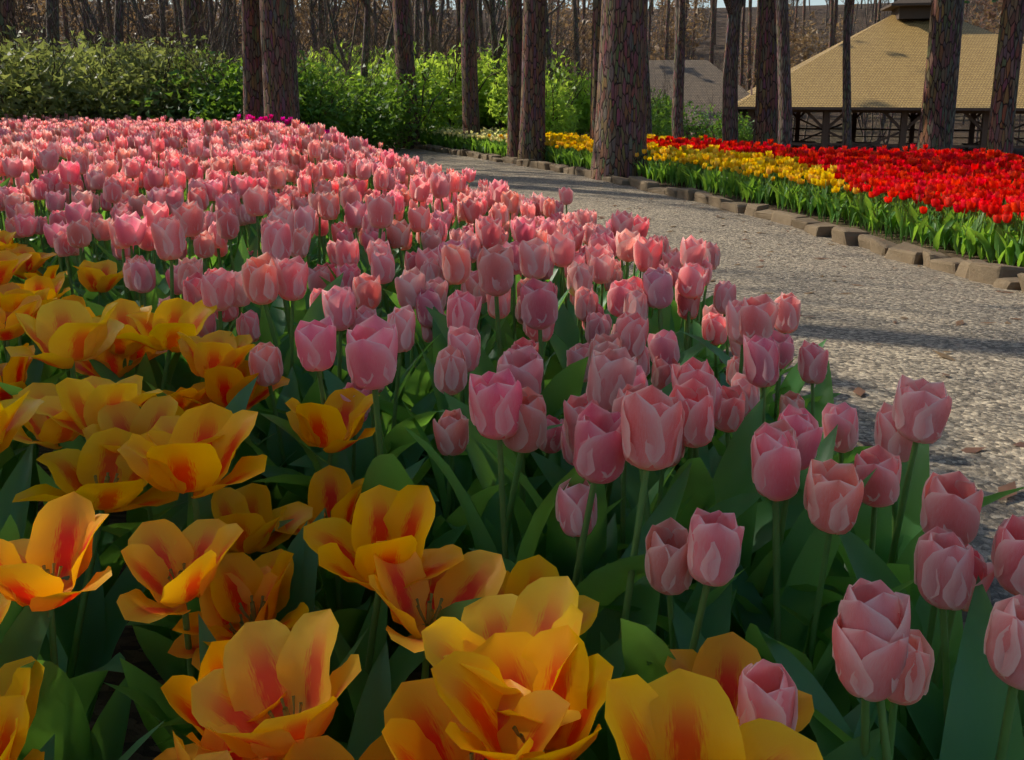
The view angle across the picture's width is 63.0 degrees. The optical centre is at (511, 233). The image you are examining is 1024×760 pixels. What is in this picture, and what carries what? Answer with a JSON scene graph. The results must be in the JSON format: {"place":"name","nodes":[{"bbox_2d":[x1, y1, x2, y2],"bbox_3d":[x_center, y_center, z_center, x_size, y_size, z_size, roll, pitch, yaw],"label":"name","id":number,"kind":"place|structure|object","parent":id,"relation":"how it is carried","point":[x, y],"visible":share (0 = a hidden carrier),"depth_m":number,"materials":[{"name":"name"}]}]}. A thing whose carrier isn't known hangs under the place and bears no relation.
{"place":"outdoors","nodes":[
{"label":"outdoors","id":0,"kind":"place"},
{"bbox_2d":[88,0,893,9],"label":"sky","id":1,"kind":"structure","parent":0,"point":[720,3],"materials":[{"name":"white"}]},
{"bbox_2d":[16,0,1023,759],"bbox_3d":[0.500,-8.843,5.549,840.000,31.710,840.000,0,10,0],"label":"ground","id":2,"kind":"structure","parent":0,"point":[128,648],"depth_m":72.76,"materials":[{"name":"brown soil"}]},
{"bbox_2d":[0,0,17,111],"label":"tree","id":3,"kind":"object","parent":2,"relation":"on","point":[5,10],"visible":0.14,"depth_m":17.43,"materials":[{"name":"brown plant"}]},
{"bbox_2d":[0,229,67,298],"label":"orange tulips","id":4,"kind":"object","parent":2,"relation":"on","point":[50,271],"visible":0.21,"depth_m":2.67,"materials":[{"name":"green plant"}]},
{"bbox_2d":[15,275,69,382],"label":"orange tulips","id":5,"kind":"object","parent":2,"relation":"on","point":[35,284],"visible":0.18,"depth_m":2.37,"materials":[{"name":"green plant"}]},
{"bbox_2d":[16,7,80,45],"bbox_3d":[-13.647,-6.879,47.134,12.161,10.311,34.914,6,12,30],"label":"tree","id":6,"kind":"object","parent":2,"relation":"on","point":[43,24],"visible":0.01,"depth_m":31.65,"materials":[{"name":"brown plant"}]},
{"bbox_2d":[46,0,60,74],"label":"tree","id":7,"kind":"object","parent":2,"relation":"on","point":[51,5],"visible":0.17,"depth_m":19.60,"materials":[{"name":"brown plant"}]},
{"bbox_2d":[0,230,123,345],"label":"tulips","id":8,"kind":"object","parent":2,"relation":"on","point":[92,277],"visible":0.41,"depth_m":2.52,"materials":[{"name":"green plant"}]},
{"bbox_2d":[78,0,123,59],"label":"tree","id":9,"kind":"object","parent":2,"relation":"on","point":[119,9],"visible":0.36,"depth_m":21.03,"materials":[{"name":"brown plant"}]},
{"bbox_2d":[0,0,241,123],"bbox_3d":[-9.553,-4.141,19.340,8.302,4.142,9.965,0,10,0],"label":"olive shrub","id":10,"kind":"object","parent":2,"relation":"on","point":[72,63],"visible":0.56,"depth_m":17.89,"materials":[{"name":"green plant"}]},
{"bbox_2d":[0,116,290,141],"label":"tulips","id":11,"kind":"object","parent":2,"relation":"on","point":[134,121],"visible":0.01,"depth_m":14.63,"materials":[{"name":"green plant"}]},
{"bbox_2d":[0,350,368,759],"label":"tulips","id":12,"kind":"object","parent":2,"relation":"on","point":[15,679],"visible":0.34,"depth_m":0.88,"materials":[{"name":"green plant"}]},
{"bbox_2d":[182,0,204,57],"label":"tree","id":13,"kind":"object","parent":2,"relation":"on","point":[190,6],"visible":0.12,"depth_m":23.48,"materials":[{"name":"brown plant"}]},
{"bbox_2d":[0,114,402,159],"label":"tulips","id":14,"kind":"object","parent":2,"relation":"on","point":[144,124],"visible":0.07,"depth_m":13.69,"materials":[{"name":"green plant"}]},
{"bbox_2d":[0,113,407,164],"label":"tulips","id":15,"kind":"object","parent":2,"relation":"on","point":[45,124],"visible":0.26,"depth_m":13.09,"materials":[{"name":"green plant"}]},
{"bbox_2d":[15,3,393,64],"bbox_3d":[-18.599,-8.010,40.864,22.124,9.521,31.133,-5,11,-24],"label":"shrub","id":16,"kind":"object","parent":2,"relation":"on","point":[28,29],"depth_m":32.28,"materials":[{"name":"green plant"}]},
{"bbox_2d":[0,295,424,744],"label":"tulips","id":17,"kind":"object","parent":2,"relation":"on","point":[243,588],"visible":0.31,"depth_m":1.13,"materials":[{"name":"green plant"}]},
{"bbox_2d":[105,0,325,49],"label":"trunks","id":18,"kind":"object","parent":2,"relation":"on","point":[108,21],"visible":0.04,"depth_m":38.70,"materials":[{"name":"brown plant"}]},
{"bbox_2d":[241,0,263,121],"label":"tree","id":19,"kind":"object","parent":2,"relation":"on","point":[253,104],"visible":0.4,"depth_m":15.81,"materials":[{"name":"brown plant"}]},
{"bbox_2d":[0,298,505,749],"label":"tulips","id":20,"kind":"object","parent":2,"relation":"on","point":[89,626],"visible":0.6,"depth_m":1.22,"materials":[{"name":"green plant"}]},
{"bbox_2d":[114,0,408,136],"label":"green shrub","id":21,"kind":"object","parent":2,"relation":"on","point":[332,106],"visible":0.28,"depth_m":18.06,"materials":[{"name":"green plant"}]},
{"bbox_2d":[0,129,529,216],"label":"tulips","id":22,"kind":"object","parent":2,"relation":"on","point":[324,154],"visible":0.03,"depth_m":5.37,"materials":[{"name":"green plant"}]},
{"bbox_2d":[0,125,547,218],"bbox_3d":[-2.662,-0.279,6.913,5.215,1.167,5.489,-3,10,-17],"label":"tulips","id":23,"kind":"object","parent":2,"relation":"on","point":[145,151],"visible":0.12,"depth_m":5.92,"materials":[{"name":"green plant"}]},
{"bbox_2d":[259,0,295,126],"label":"tree","id":24,"kind":"object","parent":2,"relation":"on","point":[278,91],"visible":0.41,"depth_m":15.19,"materials":[{"name":"brown plant"}]},
{"bbox_2d":[0,119,559,216],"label":"tulips","id":25,"kind":"object","parent":2,"relation":"on","point":[220,140],"visible":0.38,"depth_m":6.09,"materials":[{"name":"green plant"}]},
{"bbox_2d":[236,114,329,133],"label":"tulips","id":26,"kind":"object","parent":2,"relation":"on","point":[271,117],"visible":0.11,"depth_m":15.14,"materials":[{"name":"pink plant"}]},
{"bbox_2d":[245,115,326,131],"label":"tulips","id":27,"kind":"object","parent":2,"relation":"on","point":[260,118],"visible":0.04,"depth_m":15.18,"materials":[{"name":"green plant"}]},
{"bbox_2d":[14,0,570,128],"bbox_3d":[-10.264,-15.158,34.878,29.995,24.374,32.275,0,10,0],"label":"bare forest","id":28,"kind":"object","parent":2,"relation":"on","point":[490,5],"visible":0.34,"depth_m":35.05,"materials":[{"name":"brown plant"}]},
{"bbox_2d":[128,0,461,150],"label":"green shrub","id":29,"kind":"object","parent":2,"relation":"on","point":[415,126],"visible":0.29,"depth_m":19.65,"materials":[{"name":"green plant"}]},
{"bbox_2d":[289,0,300,122],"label":"tree","id":30,"kind":"object","parent":2,"relation":"on","point":[293,49],"visible":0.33,"depth_m":16.60,"materials":[{"name":"brown plant"}]},
{"bbox_2d":[0,250,613,759],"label":"tulips","id":31,"kind":"object","parent":2,"relation":"on","point":[268,664],"visible":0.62,"depth_m":0.84,"materials":[{"name":"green plant"}]},
{"bbox_2d":[191,14,433,146],"bbox_3d":[-5.045,-4.027,21.728,7.948,3.719,7.963,-8,13,-39],"label":"green shrub","id":32,"kind":"object","parent":2,"relation":"on","point":[373,124],"visible":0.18,"depth_m":19.38,"materials":[{"name":"green plant"}]},
{"bbox_2d":[41,3,587,135],"bbox_3d":[-14.305,-7.871,44.624,37.028,9.626,15.474,0,10,0],"label":"shrub","id":33,"kind":"object","parent":2,"relation":"on","point":[372,38],"depth_m":39.31,"materials":[{"name":"green plant"}]},
{"bbox_2d":[0,149,678,367],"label":"tulips","id":34,"kind":"object","parent":2,"relation":"on","point":[130,230],"visible":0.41,"depth_m":2.87,"materials":[{"name":"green plant"}]},
{"bbox_2d":[98,13,588,134],"bbox_3d":[-13.810,-7.183,42.134,38.423,12.158,28.517,-3,10,-15],"label":"shrub","id":35,"kind":"object","parent":2,"relation":"on","point":[240,48],"depth_m":36.00,"materials":[{"name":"brown plant"}]},
{"bbox_2d":[105,15,590,135],"bbox_3d":[-8.801,-5.915,42.432,27.782,9.380,17.524,0,10,0],"label":"forest sapling","id":36,"kind":"object","parent":2,"relation":"on","point":[458,55],"visible":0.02,"depth_m":36.84,"materials":[{"name":"brown"}]},
{"bbox_2d":[303,0,393,86],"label":"tree","id":37,"kind":"object","parent":2,"relation":"on","point":[367,10],"visible":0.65,"depth_m":23.75,"materials":[{"name":"brown plant"}]},
{"bbox_2d":[0,137,705,333],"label":"tulips","id":38,"kind":"object","parent":2,"relation":"on","point":[435,181],"visible":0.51,"depth_m":3.33,"materials":[{"name":"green plant"}]},
{"bbox_2d":[1,160,722,384],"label":"tulips","id":39,"kind":"object","parent":2,"relation":"on","point":[23,222],"visible":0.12,"depth_m":3.20,"materials":[{"name":"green plant"}]},
{"bbox_2d":[12,162,712,357],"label":"tulips","id":40,"kind":"object","parent":2,"relation":"on","point":[341,231],"visible":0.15,"depth_m":2.84,"materials":[{"name":"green plant"}]},
{"bbox_2d":[0,139,729,377],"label":"tulips","id":41,"kind":"object","parent":2,"relation":"on","point":[80,235],"visible":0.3,"depth_m":3.10,"materials":[{"name":"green plant"}]},
{"bbox_2d":[231,0,499,129],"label":"trees","id":42,"kind":"object","parent":2,"relation":"on","point":[482,43],"visible":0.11,"depth_m":29.47,"materials":[{"name":"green plant"}]},
{"bbox_2d":[0,288,739,759],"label":"tulips","id":43,"kind":"object","parent":2,"relation":"on","point":[172,568],"visible":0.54,"depth_m":0.99,"materials":[{"name":"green plant"}]},
{"bbox_2d":[293,0,455,57],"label":"trees","id":44,"kind":"object","parent":2,"relation":"on","point":[360,12],"visible":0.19,"depth_m":44.36,"materials":[{"name":"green plant"}]},
{"bbox_2d":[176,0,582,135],"bbox_3d":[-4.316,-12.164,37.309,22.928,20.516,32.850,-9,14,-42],"label":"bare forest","id":45,"kind":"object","parent":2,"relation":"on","point":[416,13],"visible":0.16,"depth_m":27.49,"materials":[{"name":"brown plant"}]},
{"bbox_2d":[300,4,482,127],"bbox_3d":[-8.657,-7.232,44.439,17.717,9.108,19.713,0,10,0],"label":"shrub","id":46,"kind":"object","parent":2,"relation":"on","point":[348,39],"visible":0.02,"depth_m":37.33,"materials":[{"name":"brown plant"}]},
{"bbox_2d":[294,0,507,129],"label":"spring shrub","id":47,"kind":"object","parent":2,"relation":"on","point":[487,88],"visible":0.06,"depth_m":26.06,"materials":[{"name":"green plant"}]},
{"bbox_2d":[392,0,420,147],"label":"tree","id":48,"kind":"object","parent":2,"relation":"on","point":[402,19],"visible":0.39,"depth_m":21.25,"materials":[{"name":"brown plant"}]},
{"bbox_2d":[0,295,822,759],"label":"yellow tulips","id":49,"kind":"object","parent":2,"relation":"on","point":[680,715],"visible":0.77,"depth_m":1.04,"materials":[{"name":"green plant"}]},
{"bbox_2d":[423,0,435,94],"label":"tree","id":50,"kind":"object","parent":2,"relation":"on","point":[426,13],"visible":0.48,"depth_m":23.28,"materials":[{"name":"brown plant"}]},
{"bbox_2d":[0,282,889,759],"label":"yellow tulips","id":51,"kind":"object","parent":2,"relation":"on","point":[396,524],"visible":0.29,"depth_m":1.09,"materials":[{"name":"green plant"}]},
{"bbox_2d":[332,0,592,134],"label":"spring shrub","id":52,"kind":"object","parent":2,"relation":"on","point":[450,89],"visible":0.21,"depth_m":23.63,"materials":[{"name":"green plant"}]},
{"bbox_2d":[460,0,479,148],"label":"tree","id":53,"kind":"object","parent":2,"relation":"on","point":[470,104],"visible":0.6,"depth_m":20.15,"materials":[{"name":"brown plant"}]},
{"bbox_2d":[389,126,567,155],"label":"yellow tulips","id":54,"kind":"object","parent":2,"relation":"on","point":[457,132],"visible":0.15,"depth_m":20.37,"materials":[{"name":"green plant"}]},
{"bbox_2d":[429,0,586,75],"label":"tree","id":55,"kind":"object","parent":2,"relation":"on","point":[433,13],"visible":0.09,"depth_m":36.57,"materials":[{"name":"brown plant"}]},
{"bbox_2d":[19,0,1000,143],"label":"bare forest","id":56,"kind":"object","parent":2,"relation":"on","point":[882,122],"visible":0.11,"depth_m":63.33,"materials":[{"name":"brown plant"}]},
{"bbox_2d":[506,0,522,156],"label":"tree","id":57,"kind":"object","parent":2,"relation":"on","point":[514,34],"visible":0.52,"depth_m":16.79,"materials":[{"name":"brown plant"}]},
{"bbox_2d":[158,257,877,757],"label":"pink tulips","id":58,"kind":"object","parent":2,"relation":"on","point":[768,689],"visible":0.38,"depth_m":1.65,"materials":[{"name":"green plant"}]},
{"bbox_2d":[15,0,1023,145],"bbox_3d":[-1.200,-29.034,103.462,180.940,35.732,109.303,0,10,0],"label":"bare trees","id":59,"kind":"object","parent":2,"relation":"on","point":[992,14],"visible":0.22,"depth_m":70.22,"materials":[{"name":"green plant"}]},
{"bbox_2d":[517,0,546,160],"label":"tree","id":60,"kind":"object","parent":2,"relation":"on","point":[532,119],"visible":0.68,"depth_m":16.29,"materials":[{"name":"brown plant"}]},
{"bbox_2d":[476,9,590,135],"bbox_3d":[1.006,-4.462,23.308,3.316,4.008,7.982,3,10,16],"label":"spring shrub","id":61,"kind":"object","parent":2,"relation":"on","point":[560,107],"visible":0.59,"depth_m":20.89,"materials":[{"name":"green plant"}]},
{"bbox_2d":[503,47,590,135],"bbox_3d":[1.713,-4.169,25.172,2.731,2.811,4.996,7,12,35],"label":"spring shrub","id":62,"kind":"object","parent":2,"relation":"on","point":[572,130],"visible":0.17,"depth_m":23.68,"materials":[{"name":"green plant"}]},
{"bbox_2d":[85,243,1023,759],"bbox_3d":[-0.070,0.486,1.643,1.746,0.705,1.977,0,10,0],"label":"pink tulips","id":63,"kind":"object","parent":2,"relation":"on","point":[987,659],"visible":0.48,"depth_m":1.32,"materials":[{"name":"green plant"}]},
{"bbox_2d":[136,215,973,759],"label":"pink tulips","id":64,"kind":"object","parent":2,"relation":"on","point":[942,569],"visible":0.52,"depth_m":1.54,"materials":[{"name":"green plant"}]},
{"bbox_2d":[590,0,601,148],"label":"tree","id":65,"kind":"object","parent":2,"relation":"on","point":[596,16],"visible":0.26,"depth_m":15.56,"materials":[{"name":"brown plant"}]},
{"bbox_2d":[590,0,647,179],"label":"tree","id":66,"kind":"object","parent":2,"relation":"on","point":[620,136],"visible":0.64,"depth_m":13.41,"materials":[{"name":"brown plant"}]},
{"bbox_2d":[215,237,1023,759],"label":"pink tulips","id":67,"kind":"object","parent":2,"relation":"on","point":[643,429],"visible":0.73,"depth_m":1.23,"materials":[{"name":"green plant"}]},
{"bbox_2d":[545,131,719,160],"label":"yellow tulips","id":68,"kind":"object","parent":2,"relation":"on","point":[649,147],"visible":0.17,"depth_m":16.53,"materials":[{"name":"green plant"}]},
{"bbox_2d":[646,0,651,134],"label":"tree","id":69,"kind":"object","parent":2,"relation":"on","point":[648,114],"visible":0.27,"depth_m":19.49,"materials":[{"name":"brown plant"}]},
{"bbox_2d":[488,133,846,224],"bbox_3d":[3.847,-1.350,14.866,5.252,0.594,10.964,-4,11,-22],"label":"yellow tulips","id":70,"kind":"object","parent":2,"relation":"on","point":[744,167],"visible":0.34,"depth_m":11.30,"materials":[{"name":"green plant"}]},
{"bbox_2d":[496,134,858,226],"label":"yellow tulips","id":71,"kind":"object","parent":2,"relation":"on","point":[783,163],"visible":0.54,"depth_m":11.20,"materials":[{"name":"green plant"}]},
{"bbox_2d":[671,0,684,138],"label":"tree","id":72,"kind":"object","parent":2,"relation":"on","point":[678,89],"visible":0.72,"depth_m":16.43,"materials":[{"name":"brown plant"}]},
{"bbox_2d":[650,48,753,141],"bbox_3d":[5.207,-4.050,26.095,3.224,3.638,8.679,8,13,38],"label":"shrub","id":73,"kind":"object","parent":2,"relation":"on","point":[661,110],"visible":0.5,"depth_m":25.91,"materials":[{"name":"green plant"}]},
{"bbox_2d":[391,140,1023,291],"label":"stone edging","id":74,"kind":"object","parent":2,"relation":"on","point":[1007,277],"visible":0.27,"depth_m":8.38,"materials":[{"name":"beige stone"}]},
{"bbox_2d":[722,0,745,141],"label":"tree","id":75,"kind":"object","parent":2,"relation":"on","point":[730,96],"visible":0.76,"depth_m":16.12,"materials":[{"name":"brown plant"}]},
{"bbox_2d":[721,107,753,146],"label":"shrub","id":76,"kind":"object","parent":2,"relation":"on","point":[743,136],"visible":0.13,"depth_m":27.62,"materials":[{"name":"green plant"}]},
{"bbox_2d":[752,0,777,146],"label":"tree","id":77,"kind":"object","parent":2,"relation":"on","point":[766,118],"visible":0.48,"depth_m":15.85,"materials":[{"name":"brown plant"}]},
{"bbox_2d":[776,0,791,146],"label":"tree","id":78,"kind":"object","parent":2,"relation":"on","point":[784,89],"visible":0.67,"depth_m":14.87,"materials":[{"name":"brown plant"}]},
{"bbox_2d":[545,132,1023,161],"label":"red tulips","id":79,"kind":"object","parent":2,"relation":"on","point":[582,136],"visible":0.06,"depth_m":16.75,"materials":[{"name":"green plant"}]},
{"bbox_2d":[588,0,1023,157],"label":"pavilion","id":80,"kind":"structure","parent":2,"relation":"on","point":[888,56],"depth_m":40.83,"materials":[{"name":"brown wood"}]},
{"bbox_2d":[647,134,1002,161],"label":"red tulips","id":81,"kind":"object","parent":2,"relation":"on","point":[685,141],"visible":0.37,"depth_m":14.08,"materials":[{"name":"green plant"}]},
{"bbox_2d":[647,138,1012,159],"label":"red tulips","id":82,"kind":"object","parent":2,"relation":"on","point":[918,150],"visible":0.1,"depth_m":13.52,"materials":[{"name":"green plant"}]},
{"bbox_2d":[647,135,1022,157],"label":"red tulips","id":83,"kind":"object","parent":2,"relation":"on","point":[905,148],"visible":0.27,"depth_m":13.98,"materials":[{"name":"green plant"}]},
{"bbox_2d":[699,323,990,629],"bbox_3d":[-15.039,-2.794,23.484,11.779,0.776,57.532,-10,14,-44],"label":"stone edging","id":84,"kind":"object","parent":2,"relation":"on","point":[964,613],"visible":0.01,"depth_m":1.99,"materials":[{"name":"grey stone"}]},
{"bbox_2d":[842,0,852,149],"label":"tree","id":85,"kind":"object","parent":2,"relation":"on","point":[846,113],"visible":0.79,"depth_m":16.55,"materials":[{"name":"brown plant"}]},
{"bbox_2d":[725,146,1023,245],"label":"red tulips","id":86,"kind":"object","parent":2,"relation":"on","point":[953,185],"visible":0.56,"depth_m":9.15,"materials":[{"name":"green plant"}]},
{"bbox_2d":[917,0,956,151],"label":"tree","id":87,"kind":"object","parent":2,"relation":"on","point":[933,123],"visible":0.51,"depth_m":13.94,"materials":[{"name":"brown plant"}]},
{"bbox_2d":[945,0,963,152],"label":"tree","id":88,"kind":"object","parent":2,"relation":"on","point":[953,89],"visible":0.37,"depth_m":14.70,"materials":[{"name":"brown plant"}]},
{"bbox_2d":[915,190,1023,266],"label":"red tulips","id":89,"kind":"object","parent":2,"relation":"on","point":[991,241],"visible":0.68,"depth_m":6.89,"materials":[{"name":"green plant"}]},
{"bbox_2d":[925,194,1023,266],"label":"red tulips","id":90,"kind":"object","parent":2,"relation":"on","point":[1017,205],"visible":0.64,"depth_m":6.62,"materials":[{"name":"green plant"}]},
{"bbox_2d":[985,0,1023,153],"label":"tree","id":91,"kind":"object","parent":2,"relation":"on","point":[1001,127],"visible":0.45,"depth_m":12.66,"materials":[{"name":"brown plant"}]},
{"bbox_2d":[377,144,1023,606],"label":"gravel path","id":92,"kind":"structure","parent":0,"point":[875,352],"depth_m":4.63,"materials":[{"name":"grey gravel"}]},
{"bbox_2d":[383,149,1023,500],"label":"path leaves","id":93,"kind":"object","parent":92,"relation":"on","point":[859,391],"visible":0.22,"depth_m":3.61,"materials":[{"name":"brown plant"}]}
]}

